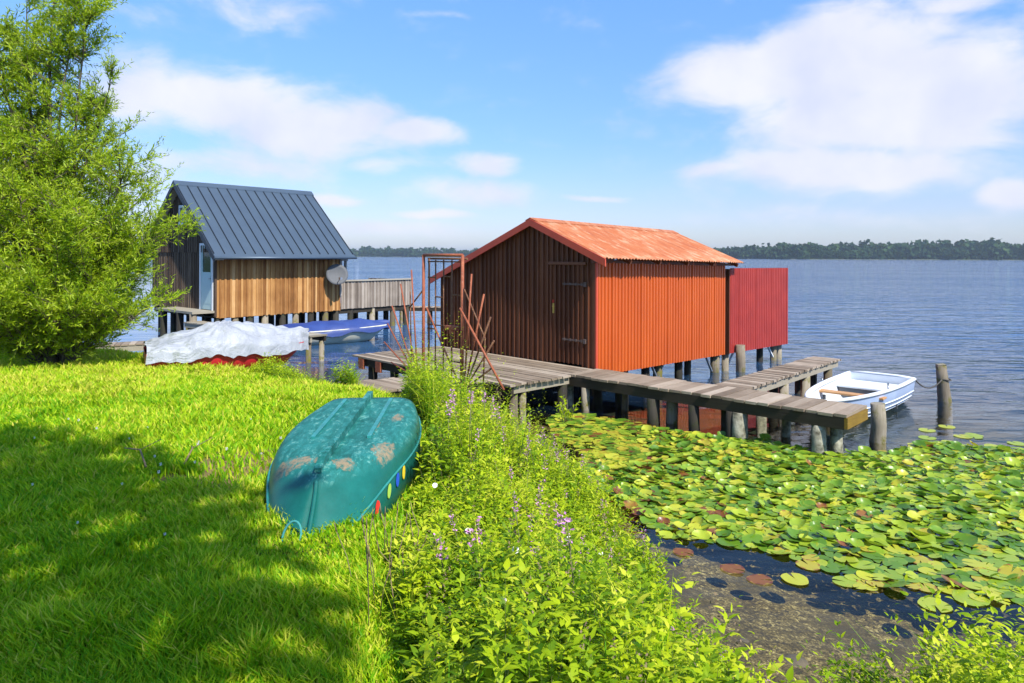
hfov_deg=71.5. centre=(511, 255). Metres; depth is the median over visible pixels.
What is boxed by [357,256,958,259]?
shore
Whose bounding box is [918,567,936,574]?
lily pad
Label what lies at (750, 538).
lily pad
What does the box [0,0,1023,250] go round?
sky
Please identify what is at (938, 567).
lily pad
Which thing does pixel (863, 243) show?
distant tree
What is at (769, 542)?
lily pad
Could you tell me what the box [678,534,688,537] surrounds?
lily pad
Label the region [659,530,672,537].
lily pad
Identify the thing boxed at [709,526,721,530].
lily pad
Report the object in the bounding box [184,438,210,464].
fallen twig
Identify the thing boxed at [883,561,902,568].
lily pad
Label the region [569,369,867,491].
walkway
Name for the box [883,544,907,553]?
lily pad
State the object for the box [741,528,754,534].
lily pad
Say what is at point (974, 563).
lily pad
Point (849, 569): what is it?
lily pad
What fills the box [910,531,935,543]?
lily pad
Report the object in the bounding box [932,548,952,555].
lily pad
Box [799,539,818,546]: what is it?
lily pad
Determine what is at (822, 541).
lily pad
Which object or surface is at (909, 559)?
lily pad
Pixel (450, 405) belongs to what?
purple flower
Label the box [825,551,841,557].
lily pad
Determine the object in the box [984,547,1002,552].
lily pad
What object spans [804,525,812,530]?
lily pad
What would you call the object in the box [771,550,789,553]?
lily pad
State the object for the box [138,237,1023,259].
wood
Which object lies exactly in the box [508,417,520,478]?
nettle
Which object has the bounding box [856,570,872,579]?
lily pad
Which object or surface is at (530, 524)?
purple flower
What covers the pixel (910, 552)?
lily pad
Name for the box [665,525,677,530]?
lily pad
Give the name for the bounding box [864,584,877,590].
lily pad
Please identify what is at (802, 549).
lily pad
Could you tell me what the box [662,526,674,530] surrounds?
lily pad
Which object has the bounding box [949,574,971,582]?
lily pad
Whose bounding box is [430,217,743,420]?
boathouse
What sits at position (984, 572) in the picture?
lily pad
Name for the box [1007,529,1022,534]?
lily pad
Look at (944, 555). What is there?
lily pad
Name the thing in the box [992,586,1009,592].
lily pad
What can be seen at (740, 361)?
mooring post
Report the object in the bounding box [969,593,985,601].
lily pad
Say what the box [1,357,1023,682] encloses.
ground
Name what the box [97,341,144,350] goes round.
jetty
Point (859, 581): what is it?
lily pad
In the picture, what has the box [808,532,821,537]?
lily pad
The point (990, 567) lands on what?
lily pad
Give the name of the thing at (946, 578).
lily pad
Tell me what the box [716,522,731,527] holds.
lily pad
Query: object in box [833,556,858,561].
lily pad
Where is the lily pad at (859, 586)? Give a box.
[853,583,867,588]
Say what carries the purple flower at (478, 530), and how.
on the ground at (779, 615)
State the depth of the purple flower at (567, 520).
2.73 m
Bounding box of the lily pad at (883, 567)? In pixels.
[870,563,886,569]
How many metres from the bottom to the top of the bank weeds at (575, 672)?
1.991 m
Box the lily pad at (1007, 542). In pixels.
[997,537,1019,549]
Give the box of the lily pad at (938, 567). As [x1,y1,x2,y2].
[933,565,946,570]
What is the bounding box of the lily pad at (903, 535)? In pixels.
[897,531,913,540]
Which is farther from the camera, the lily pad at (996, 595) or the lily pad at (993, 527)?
the lily pad at (993, 527)
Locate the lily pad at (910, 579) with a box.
[908,577,920,582]
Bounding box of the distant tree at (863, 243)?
[857,240,868,247]
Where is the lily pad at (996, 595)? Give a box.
[986,592,1009,604]
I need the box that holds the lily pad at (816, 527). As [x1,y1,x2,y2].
[808,524,822,533]
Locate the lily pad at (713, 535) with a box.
[706,531,717,537]
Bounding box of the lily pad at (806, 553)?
[803,551,817,557]
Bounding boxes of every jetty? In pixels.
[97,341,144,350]
[184,321,326,377]
[375,306,440,322]
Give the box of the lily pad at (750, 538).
[741,534,762,545]
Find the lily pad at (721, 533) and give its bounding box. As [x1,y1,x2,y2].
[716,530,730,535]
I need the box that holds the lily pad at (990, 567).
[983,562,997,570]
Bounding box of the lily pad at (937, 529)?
[930,525,950,534]
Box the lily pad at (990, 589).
[981,586,1001,594]
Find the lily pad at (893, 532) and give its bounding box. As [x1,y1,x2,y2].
[887,529,901,537]
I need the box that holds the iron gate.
[384,254,504,393]
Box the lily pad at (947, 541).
[936,538,956,544]
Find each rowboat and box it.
[266,391,421,540]
[804,371,916,417]
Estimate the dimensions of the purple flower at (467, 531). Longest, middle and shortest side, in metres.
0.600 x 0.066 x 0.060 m
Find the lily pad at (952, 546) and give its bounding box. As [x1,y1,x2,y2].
[942,544,959,548]
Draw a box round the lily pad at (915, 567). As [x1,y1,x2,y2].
[908,565,922,570]
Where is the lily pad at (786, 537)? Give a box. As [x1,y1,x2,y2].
[781,534,800,541]
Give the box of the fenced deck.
[314,278,411,359]
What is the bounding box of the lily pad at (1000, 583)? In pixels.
[987,579,1013,588]
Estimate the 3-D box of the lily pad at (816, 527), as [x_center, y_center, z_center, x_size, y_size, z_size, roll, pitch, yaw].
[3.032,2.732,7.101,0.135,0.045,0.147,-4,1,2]
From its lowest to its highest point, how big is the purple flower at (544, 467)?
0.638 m
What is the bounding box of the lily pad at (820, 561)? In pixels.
[816,559,827,565]
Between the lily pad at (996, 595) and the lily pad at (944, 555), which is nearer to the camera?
the lily pad at (996, 595)
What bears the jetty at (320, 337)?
in the lake water
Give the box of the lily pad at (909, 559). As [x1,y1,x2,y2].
[895,556,915,561]
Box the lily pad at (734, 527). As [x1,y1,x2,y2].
[727,523,742,530]
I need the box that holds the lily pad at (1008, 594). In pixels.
[1000,591,1015,597]
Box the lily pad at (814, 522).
[810,521,820,525]
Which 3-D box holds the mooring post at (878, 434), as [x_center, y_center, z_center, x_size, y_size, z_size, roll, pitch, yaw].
[5.457,3.283,10.620,0.232,2.176,0.232,0,0,45]
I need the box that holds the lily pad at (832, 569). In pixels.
[820,564,839,572]
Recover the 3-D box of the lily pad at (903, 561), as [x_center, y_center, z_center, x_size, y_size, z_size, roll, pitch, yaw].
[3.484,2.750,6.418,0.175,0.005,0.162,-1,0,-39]
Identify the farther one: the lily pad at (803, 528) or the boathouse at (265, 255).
the boathouse at (265, 255)
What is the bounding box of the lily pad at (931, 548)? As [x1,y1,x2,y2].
[924,546,937,549]
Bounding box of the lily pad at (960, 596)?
[952,590,990,605]
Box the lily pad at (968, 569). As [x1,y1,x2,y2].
[961,567,975,571]
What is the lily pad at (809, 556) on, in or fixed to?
on the lake water
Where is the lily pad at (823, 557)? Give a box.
[816,555,830,559]
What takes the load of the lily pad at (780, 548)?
on the lake water
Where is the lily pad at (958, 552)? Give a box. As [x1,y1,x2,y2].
[951,549,970,556]
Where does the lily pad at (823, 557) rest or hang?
on the lake water
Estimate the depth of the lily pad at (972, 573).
6.17 m
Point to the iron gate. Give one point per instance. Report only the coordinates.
(451, 328)
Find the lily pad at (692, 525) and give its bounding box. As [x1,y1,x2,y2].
[688,523,700,529]
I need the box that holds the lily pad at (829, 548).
[822,544,839,551]
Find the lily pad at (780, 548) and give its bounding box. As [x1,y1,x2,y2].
[773,547,791,552]
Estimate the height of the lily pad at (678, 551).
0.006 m
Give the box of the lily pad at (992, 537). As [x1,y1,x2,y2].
[985,535,996,538]
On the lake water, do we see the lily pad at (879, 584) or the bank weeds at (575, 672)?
the lily pad at (879, 584)
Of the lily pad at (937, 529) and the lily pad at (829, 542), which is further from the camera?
the lily pad at (937, 529)
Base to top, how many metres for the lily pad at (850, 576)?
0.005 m
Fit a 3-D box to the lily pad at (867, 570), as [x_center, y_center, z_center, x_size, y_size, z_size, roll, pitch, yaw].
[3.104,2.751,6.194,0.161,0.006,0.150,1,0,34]
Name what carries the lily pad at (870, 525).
on the lake water
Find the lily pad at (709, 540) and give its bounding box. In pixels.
[704,538,715,542]
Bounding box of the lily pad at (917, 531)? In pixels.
[907,527,929,534]
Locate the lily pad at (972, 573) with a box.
[967,571,982,575]
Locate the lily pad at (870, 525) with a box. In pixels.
[862,523,873,528]
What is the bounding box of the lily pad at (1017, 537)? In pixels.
[1008,534,1022,539]
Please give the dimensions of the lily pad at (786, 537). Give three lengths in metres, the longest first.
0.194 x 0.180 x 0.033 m
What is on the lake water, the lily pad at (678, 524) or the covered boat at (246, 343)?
the lily pad at (678, 524)
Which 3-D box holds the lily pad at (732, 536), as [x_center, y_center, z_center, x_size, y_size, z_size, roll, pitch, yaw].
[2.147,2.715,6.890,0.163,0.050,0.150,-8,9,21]
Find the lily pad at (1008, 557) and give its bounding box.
[993,553,1019,561]
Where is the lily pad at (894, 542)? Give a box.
[886,540,901,543]
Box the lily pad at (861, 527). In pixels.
[854,524,872,532]
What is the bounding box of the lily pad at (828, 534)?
[816,530,835,537]
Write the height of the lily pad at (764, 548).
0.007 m
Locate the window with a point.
(180, 206)
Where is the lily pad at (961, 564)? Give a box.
[954,562,966,566]
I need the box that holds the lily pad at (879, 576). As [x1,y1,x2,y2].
[869,573,888,579]
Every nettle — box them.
[486,452,513,517]
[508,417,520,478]
[513,407,534,476]
[518,471,536,544]
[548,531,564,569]
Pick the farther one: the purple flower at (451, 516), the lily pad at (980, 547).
the lily pad at (980, 547)
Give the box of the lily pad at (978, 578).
[971,575,989,581]
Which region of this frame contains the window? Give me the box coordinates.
[179,205,187,224]
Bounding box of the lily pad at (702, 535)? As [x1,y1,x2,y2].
[692,530,709,539]
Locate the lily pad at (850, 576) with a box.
[844,574,860,580]
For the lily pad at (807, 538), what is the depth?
6.84 m
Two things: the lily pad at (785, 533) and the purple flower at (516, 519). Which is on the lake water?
the lily pad at (785, 533)
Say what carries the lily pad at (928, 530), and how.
on the lake water
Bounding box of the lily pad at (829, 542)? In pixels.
[825,539,839,546]
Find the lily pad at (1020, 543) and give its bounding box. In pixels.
[1014,541,1023,546]
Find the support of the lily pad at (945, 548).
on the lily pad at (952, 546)
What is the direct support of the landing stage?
in the lake water
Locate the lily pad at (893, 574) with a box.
[878,569,903,578]
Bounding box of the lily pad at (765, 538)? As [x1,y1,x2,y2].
[762,536,771,540]
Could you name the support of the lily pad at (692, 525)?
on the lake water
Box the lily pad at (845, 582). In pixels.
[832,576,861,586]
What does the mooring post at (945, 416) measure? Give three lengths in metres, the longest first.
2.918 x 0.265 x 0.250 m
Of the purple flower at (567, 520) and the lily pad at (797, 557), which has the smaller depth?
the purple flower at (567, 520)
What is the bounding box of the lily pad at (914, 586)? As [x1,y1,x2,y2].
[905,583,920,588]
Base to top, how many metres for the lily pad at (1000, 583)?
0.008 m
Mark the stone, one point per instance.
(803, 662)
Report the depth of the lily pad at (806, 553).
6.58 m
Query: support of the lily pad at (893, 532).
on the lake water
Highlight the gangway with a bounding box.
[331,372,489,401]
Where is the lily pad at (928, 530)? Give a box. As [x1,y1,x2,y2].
[919,528,934,534]
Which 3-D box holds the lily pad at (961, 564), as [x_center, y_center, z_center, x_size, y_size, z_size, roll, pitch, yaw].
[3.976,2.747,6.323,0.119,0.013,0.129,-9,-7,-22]
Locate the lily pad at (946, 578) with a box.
[941,574,969,589]
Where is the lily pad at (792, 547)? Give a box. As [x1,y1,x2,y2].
[782,541,796,550]
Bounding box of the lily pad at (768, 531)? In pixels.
[761,529,771,534]
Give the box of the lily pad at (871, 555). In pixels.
[861,551,884,558]
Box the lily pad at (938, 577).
[931,575,945,581]
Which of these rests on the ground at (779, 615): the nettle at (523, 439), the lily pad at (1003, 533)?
the nettle at (523, 439)
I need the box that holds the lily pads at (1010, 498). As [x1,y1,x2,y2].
[545,413,1023,604]
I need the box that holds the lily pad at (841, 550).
[833,548,847,552]
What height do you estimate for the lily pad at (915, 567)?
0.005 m
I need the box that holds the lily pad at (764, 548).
[758,544,774,551]
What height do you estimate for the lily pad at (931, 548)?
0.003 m
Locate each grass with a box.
[0,347,494,682]
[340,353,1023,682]
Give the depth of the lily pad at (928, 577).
6.11 m
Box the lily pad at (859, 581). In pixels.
[856,579,872,586]
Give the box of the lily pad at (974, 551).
[960,546,982,554]
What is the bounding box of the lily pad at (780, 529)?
[772,527,786,530]
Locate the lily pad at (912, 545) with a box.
[902,543,918,547]
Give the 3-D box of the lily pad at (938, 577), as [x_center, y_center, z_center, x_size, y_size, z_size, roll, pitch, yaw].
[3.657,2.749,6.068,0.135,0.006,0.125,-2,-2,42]
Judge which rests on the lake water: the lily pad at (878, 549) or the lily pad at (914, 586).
the lily pad at (914, 586)
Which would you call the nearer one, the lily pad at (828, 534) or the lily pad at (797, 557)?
the lily pad at (797, 557)
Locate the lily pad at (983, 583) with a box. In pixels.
[974,580,999,589]
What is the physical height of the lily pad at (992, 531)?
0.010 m
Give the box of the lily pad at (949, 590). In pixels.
[938,585,955,593]
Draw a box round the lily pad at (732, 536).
[726,533,741,539]
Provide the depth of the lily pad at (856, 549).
6.63 m
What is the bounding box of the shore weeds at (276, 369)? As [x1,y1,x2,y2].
[97,348,363,384]
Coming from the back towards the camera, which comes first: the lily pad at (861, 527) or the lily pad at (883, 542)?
the lily pad at (861, 527)
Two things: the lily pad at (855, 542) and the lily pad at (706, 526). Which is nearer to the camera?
the lily pad at (855, 542)
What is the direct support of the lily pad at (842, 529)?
on the lake water
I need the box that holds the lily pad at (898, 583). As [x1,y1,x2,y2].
[882,581,906,586]
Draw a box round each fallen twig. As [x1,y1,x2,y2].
[124,439,160,467]
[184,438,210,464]
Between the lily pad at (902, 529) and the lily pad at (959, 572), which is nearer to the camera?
the lily pad at (959, 572)
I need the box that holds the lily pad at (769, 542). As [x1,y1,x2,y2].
[762,540,774,543]
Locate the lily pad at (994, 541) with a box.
[985,538,1002,544]
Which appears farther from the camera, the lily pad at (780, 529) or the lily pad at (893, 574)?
the lily pad at (780, 529)
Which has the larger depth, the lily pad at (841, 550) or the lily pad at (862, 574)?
the lily pad at (841, 550)
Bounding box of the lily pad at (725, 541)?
[716,537,739,545]
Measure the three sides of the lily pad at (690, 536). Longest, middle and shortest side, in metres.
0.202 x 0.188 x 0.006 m
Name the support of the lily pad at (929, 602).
on the lake water
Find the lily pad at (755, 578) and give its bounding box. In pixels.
[746,574,772,584]
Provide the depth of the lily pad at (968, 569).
6.28 m
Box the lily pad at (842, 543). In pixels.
[836,540,848,546]
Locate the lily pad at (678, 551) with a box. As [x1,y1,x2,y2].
[673,548,693,555]
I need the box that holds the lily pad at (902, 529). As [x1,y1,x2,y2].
[891,526,909,532]
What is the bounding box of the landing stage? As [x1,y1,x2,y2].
[352,346,591,427]
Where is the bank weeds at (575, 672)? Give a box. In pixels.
[332,334,1022,682]
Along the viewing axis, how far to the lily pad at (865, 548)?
6.66 m
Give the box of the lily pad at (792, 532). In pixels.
[787,528,807,538]
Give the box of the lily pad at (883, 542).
[866,538,888,546]
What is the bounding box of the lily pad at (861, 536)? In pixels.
[851,533,872,540]
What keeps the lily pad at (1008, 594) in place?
on the lake water
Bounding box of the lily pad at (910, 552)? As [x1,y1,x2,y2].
[907,550,918,555]
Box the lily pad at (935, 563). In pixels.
[927,561,944,565]
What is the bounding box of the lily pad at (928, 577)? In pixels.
[917,573,937,581]
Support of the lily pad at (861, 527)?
on the lake water
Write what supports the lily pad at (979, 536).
on the lake water
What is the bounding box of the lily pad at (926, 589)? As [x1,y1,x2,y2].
[912,582,936,591]
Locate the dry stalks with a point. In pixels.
(369, 555)
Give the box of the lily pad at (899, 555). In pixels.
[889,552,904,556]
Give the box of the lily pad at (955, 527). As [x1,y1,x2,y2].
[947,524,962,529]
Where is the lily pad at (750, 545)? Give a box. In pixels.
[745,543,757,547]
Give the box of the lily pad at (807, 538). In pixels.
[799,534,818,540]
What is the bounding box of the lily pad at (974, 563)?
[962,559,988,567]
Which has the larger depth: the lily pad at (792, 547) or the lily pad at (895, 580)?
the lily pad at (792, 547)
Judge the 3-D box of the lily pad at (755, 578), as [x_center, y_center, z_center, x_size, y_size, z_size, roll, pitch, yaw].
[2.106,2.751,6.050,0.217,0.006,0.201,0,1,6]
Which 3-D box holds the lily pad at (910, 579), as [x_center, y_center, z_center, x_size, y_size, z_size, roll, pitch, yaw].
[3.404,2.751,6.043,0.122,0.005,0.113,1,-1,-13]
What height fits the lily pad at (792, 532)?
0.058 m
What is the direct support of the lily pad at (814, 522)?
on the lake water
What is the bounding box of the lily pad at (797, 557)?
[789,555,801,559]
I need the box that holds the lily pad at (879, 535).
[861,531,885,539]
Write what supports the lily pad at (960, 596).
on the lake water
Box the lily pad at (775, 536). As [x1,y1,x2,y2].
[765,534,780,538]
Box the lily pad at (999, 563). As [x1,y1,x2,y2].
[981,558,1006,567]
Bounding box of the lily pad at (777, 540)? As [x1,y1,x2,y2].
[772,538,781,544]
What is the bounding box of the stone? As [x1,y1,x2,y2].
[784,654,808,667]
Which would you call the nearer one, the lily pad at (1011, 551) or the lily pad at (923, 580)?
the lily pad at (923, 580)
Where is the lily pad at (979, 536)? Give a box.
[974,533,984,538]
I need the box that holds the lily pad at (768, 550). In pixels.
[766,549,777,553]
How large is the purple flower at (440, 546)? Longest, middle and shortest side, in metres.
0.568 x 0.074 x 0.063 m
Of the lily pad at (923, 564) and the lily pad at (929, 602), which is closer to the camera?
the lily pad at (929, 602)
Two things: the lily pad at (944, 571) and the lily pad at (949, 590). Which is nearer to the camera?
the lily pad at (949, 590)
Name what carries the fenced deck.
in the lake water
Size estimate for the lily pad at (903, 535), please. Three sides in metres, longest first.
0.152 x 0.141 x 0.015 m
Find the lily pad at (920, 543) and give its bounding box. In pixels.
[907,541,931,547]
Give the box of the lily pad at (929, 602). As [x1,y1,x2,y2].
[918,597,952,612]
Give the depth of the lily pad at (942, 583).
5.97 m
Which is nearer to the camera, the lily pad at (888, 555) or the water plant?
the lily pad at (888, 555)
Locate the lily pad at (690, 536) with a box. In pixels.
[680,532,698,539]
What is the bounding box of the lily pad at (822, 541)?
[812,537,826,544]
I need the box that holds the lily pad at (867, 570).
[858,569,873,573]
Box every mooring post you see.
[736,344,745,377]
[869,402,886,484]
[935,363,953,456]
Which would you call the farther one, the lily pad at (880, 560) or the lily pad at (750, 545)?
the lily pad at (750, 545)
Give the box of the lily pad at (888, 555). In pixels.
[876,553,893,557]
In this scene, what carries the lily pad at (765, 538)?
on the lake water
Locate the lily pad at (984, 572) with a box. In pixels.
[979,569,1008,579]
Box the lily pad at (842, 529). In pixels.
[836,527,846,531]
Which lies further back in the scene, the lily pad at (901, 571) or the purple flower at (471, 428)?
the lily pad at (901, 571)
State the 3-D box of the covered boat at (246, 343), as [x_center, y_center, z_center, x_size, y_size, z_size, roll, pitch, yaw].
[-5.134,1.647,12.987,2.822,0.988,1.298,0,0,-29]
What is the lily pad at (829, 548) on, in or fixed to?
on the lake water
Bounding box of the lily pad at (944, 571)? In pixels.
[936,568,957,574]
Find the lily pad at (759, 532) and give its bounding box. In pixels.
[746,527,762,535]
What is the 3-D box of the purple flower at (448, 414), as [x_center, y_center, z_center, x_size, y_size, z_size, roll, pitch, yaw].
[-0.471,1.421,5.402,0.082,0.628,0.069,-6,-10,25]
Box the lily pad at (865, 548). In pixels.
[860,546,875,551]
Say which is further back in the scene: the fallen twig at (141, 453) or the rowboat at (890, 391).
the rowboat at (890, 391)
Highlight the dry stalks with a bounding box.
[334,501,438,635]
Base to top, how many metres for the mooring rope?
0.200 m
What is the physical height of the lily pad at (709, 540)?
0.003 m
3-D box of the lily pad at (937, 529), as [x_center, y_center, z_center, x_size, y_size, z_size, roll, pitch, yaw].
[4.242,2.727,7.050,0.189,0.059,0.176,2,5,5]
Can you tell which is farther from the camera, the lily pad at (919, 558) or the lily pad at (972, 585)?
the lily pad at (919, 558)
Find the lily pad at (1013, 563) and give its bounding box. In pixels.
[1005,561,1018,566]
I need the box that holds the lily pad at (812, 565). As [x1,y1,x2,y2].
[796,559,820,569]
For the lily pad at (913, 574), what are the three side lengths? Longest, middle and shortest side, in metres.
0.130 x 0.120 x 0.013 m
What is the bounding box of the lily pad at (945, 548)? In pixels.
[930,542,954,551]
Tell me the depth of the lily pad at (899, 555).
6.55 m
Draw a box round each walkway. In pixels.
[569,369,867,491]
[714,356,840,452]
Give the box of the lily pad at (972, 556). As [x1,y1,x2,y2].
[969,554,984,560]
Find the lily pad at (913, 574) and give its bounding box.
[905,571,918,578]
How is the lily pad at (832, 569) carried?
on the lake water
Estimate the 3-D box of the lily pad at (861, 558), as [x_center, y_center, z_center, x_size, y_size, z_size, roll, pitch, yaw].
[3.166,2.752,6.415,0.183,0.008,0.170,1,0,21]
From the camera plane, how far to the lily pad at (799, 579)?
6.05 m
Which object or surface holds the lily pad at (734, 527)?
on the lake water
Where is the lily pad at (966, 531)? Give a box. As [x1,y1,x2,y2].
[961,529,974,534]
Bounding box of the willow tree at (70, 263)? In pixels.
[0,0,208,366]
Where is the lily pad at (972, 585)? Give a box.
[962,581,982,589]
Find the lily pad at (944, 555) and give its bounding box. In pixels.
[937,552,951,558]
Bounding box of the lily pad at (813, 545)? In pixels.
[810,542,826,551]
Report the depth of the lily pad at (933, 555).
6.53 m
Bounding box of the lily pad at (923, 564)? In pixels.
[917,562,933,569]
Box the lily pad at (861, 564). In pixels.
[848,560,874,568]
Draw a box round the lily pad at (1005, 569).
[998,564,1023,578]
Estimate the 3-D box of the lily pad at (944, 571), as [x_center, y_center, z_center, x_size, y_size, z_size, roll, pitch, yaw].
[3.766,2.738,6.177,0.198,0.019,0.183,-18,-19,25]
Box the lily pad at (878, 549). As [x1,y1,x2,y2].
[868,545,884,553]
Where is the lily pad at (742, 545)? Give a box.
[732,540,751,548]
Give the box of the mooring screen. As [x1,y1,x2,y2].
[721,268,787,392]
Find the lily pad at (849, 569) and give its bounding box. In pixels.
[838,565,857,574]
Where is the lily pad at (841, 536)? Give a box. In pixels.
[836,532,851,541]
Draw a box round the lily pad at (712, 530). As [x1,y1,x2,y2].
[706,528,716,534]
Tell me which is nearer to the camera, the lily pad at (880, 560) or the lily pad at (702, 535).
the lily pad at (880, 560)
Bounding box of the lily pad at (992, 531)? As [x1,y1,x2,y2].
[982,529,998,534]
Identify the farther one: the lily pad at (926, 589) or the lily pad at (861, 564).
the lily pad at (861, 564)
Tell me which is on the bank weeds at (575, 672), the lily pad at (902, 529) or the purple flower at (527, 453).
the purple flower at (527, 453)
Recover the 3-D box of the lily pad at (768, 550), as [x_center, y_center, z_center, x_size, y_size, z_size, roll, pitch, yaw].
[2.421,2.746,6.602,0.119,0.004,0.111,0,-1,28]
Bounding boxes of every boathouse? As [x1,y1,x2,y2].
[140,180,356,360]
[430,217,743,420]
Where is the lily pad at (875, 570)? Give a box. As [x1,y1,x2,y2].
[868,567,884,572]
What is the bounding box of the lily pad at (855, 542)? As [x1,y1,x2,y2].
[848,538,864,546]
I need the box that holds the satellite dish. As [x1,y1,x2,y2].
[326,264,347,284]
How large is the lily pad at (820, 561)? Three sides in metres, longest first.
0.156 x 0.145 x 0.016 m
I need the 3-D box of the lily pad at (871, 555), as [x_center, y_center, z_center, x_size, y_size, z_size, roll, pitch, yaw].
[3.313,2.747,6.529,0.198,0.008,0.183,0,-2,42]
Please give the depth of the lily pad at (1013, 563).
6.37 m
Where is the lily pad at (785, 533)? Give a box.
[777,532,789,538]
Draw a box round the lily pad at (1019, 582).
[1003,573,1023,586]
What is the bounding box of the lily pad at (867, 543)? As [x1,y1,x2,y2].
[857,540,871,547]
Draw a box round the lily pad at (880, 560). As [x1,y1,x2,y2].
[873,557,887,563]
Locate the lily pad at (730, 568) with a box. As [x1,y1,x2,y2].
[720,564,744,572]
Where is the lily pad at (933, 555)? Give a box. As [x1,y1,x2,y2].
[928,553,941,557]
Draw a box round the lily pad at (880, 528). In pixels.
[874,525,888,531]
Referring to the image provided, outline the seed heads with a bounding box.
[336,341,1023,682]
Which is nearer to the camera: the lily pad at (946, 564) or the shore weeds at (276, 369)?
the lily pad at (946, 564)
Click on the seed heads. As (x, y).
(646, 665)
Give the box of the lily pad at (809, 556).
[801,554,818,560]
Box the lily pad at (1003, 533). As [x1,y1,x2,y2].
[991,531,1008,535]
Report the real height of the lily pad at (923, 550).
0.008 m
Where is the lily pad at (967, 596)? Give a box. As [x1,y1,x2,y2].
[952,589,977,597]
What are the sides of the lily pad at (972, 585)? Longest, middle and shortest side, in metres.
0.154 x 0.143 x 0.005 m
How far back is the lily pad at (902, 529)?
7.16 m
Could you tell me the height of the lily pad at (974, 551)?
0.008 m
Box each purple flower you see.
[433,533,448,574]
[445,401,451,452]
[449,388,454,441]
[449,514,457,541]
[450,394,465,461]
[463,528,479,571]
[468,390,473,451]
[469,391,474,455]
[472,428,480,477]
[472,516,482,543]
[481,390,487,448]
[499,426,505,472]
[508,466,513,511]
[511,492,530,587]
[524,440,530,471]
[525,513,534,558]
[541,454,548,493]
[554,511,565,571]
[562,517,574,627]
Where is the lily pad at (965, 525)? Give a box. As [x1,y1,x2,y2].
[960,522,974,530]
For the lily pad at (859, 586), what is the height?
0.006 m
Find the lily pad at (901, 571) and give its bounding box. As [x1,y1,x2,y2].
[895,568,912,574]
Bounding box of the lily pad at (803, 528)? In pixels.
[792,525,808,531]
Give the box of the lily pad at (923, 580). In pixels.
[915,577,929,582]
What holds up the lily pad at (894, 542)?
on the lake water
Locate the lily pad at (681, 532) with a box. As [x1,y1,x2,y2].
[672,530,683,538]
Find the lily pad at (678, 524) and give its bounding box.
[673,521,689,528]
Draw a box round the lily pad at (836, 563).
[822,558,844,566]
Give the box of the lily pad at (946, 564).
[941,562,953,566]
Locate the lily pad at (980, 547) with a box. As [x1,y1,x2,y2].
[972,544,988,550]
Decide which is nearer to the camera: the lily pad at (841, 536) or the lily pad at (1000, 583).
the lily pad at (1000, 583)
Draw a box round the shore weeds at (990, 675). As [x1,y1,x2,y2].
[693,561,1023,682]
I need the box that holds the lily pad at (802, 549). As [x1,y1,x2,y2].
[793,546,807,551]
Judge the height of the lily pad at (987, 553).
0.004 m
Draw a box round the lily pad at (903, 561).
[888,557,907,564]
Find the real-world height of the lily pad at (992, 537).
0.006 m
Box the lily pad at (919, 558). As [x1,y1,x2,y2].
[909,555,932,564]
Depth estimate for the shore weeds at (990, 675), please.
2.88 m
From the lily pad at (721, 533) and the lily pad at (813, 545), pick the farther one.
the lily pad at (721, 533)
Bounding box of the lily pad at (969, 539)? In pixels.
[953,533,977,545]
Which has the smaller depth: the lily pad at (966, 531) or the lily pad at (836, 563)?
the lily pad at (836, 563)
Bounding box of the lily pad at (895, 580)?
[894,579,910,584]
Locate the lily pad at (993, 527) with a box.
[984,524,1006,530]
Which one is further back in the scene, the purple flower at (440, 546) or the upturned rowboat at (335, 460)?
the upturned rowboat at (335, 460)
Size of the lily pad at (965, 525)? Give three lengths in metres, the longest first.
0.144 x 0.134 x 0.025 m
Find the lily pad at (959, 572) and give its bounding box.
[955,570,969,577]
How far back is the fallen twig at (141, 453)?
5.37 m
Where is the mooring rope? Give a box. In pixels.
[916,378,951,388]
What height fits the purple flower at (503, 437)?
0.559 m
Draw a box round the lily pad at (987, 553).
[980,550,993,555]
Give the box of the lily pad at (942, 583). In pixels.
[933,581,951,587]
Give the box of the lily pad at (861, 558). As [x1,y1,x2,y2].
[856,557,873,564]
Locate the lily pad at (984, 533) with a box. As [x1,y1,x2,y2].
[974,529,989,535]
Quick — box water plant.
[554,396,580,439]
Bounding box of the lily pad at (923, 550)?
[912,548,934,553]
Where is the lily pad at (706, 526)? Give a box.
[696,524,709,529]
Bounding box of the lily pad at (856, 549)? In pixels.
[848,547,860,552]
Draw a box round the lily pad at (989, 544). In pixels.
[980,541,1001,547]
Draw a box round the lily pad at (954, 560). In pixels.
[946,556,969,563]
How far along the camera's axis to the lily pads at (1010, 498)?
8.71 m
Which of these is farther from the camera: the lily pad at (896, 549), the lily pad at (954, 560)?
the lily pad at (896, 549)
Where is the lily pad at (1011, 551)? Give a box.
[1002,547,1019,554]
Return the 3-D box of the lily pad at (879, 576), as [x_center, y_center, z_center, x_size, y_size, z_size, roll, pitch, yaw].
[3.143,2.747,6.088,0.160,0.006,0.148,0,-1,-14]
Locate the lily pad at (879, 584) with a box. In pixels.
[866,580,884,586]
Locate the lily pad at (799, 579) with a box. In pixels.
[781,573,808,584]
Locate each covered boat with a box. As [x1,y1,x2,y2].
[143,320,308,370]
[283,318,389,344]

